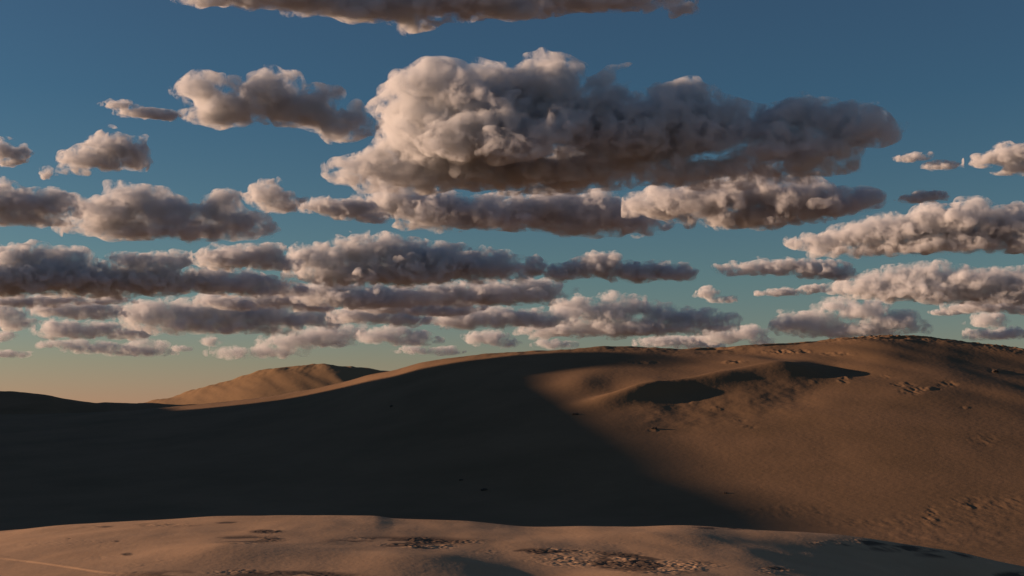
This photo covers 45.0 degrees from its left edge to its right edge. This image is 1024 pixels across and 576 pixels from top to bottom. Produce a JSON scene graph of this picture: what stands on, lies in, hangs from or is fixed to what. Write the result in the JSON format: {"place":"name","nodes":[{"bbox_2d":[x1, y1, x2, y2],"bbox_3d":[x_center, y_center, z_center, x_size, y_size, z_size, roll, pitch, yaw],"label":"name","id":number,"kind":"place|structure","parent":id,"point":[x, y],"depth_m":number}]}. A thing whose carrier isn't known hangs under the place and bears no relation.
{"place":"outdoors","nodes":[
{"label":"outdoors","id":0,"kind":"place"},
{"bbox_2d":[0,391,196,413],"bbox_3d":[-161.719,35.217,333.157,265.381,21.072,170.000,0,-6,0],"label":"dune","id":1,"kind":"structure","parent":0,"point":[13,402],"depth_m":315.31},
{"bbox_2d":[145,363,387,404],"bbox_3d":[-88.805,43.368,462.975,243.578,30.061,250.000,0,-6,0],"label":"dune","id":2,"kind":"structure","parent":0,"point":[270,382],"depth_m":441.92},
{"bbox_2d":[0,334,1023,565],"bbox_3d":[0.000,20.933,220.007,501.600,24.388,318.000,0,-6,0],"label":"dune","id":3,"kind":"structure","parent":0,"point":[917,440],"depth_m":155.01},
{"bbox_2d":[0,515,1023,575],"bbox_3d":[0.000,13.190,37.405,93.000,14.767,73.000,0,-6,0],"label":"sand ridge","id":4,"kind":"structure","parent":0,"point":[312,545],"depth_m":33.96},
{"bbox_2d":[0,0,1023,402],"label":"sky","id":5,"kind":"structure","parent":0,"point":[195,194]}
]}

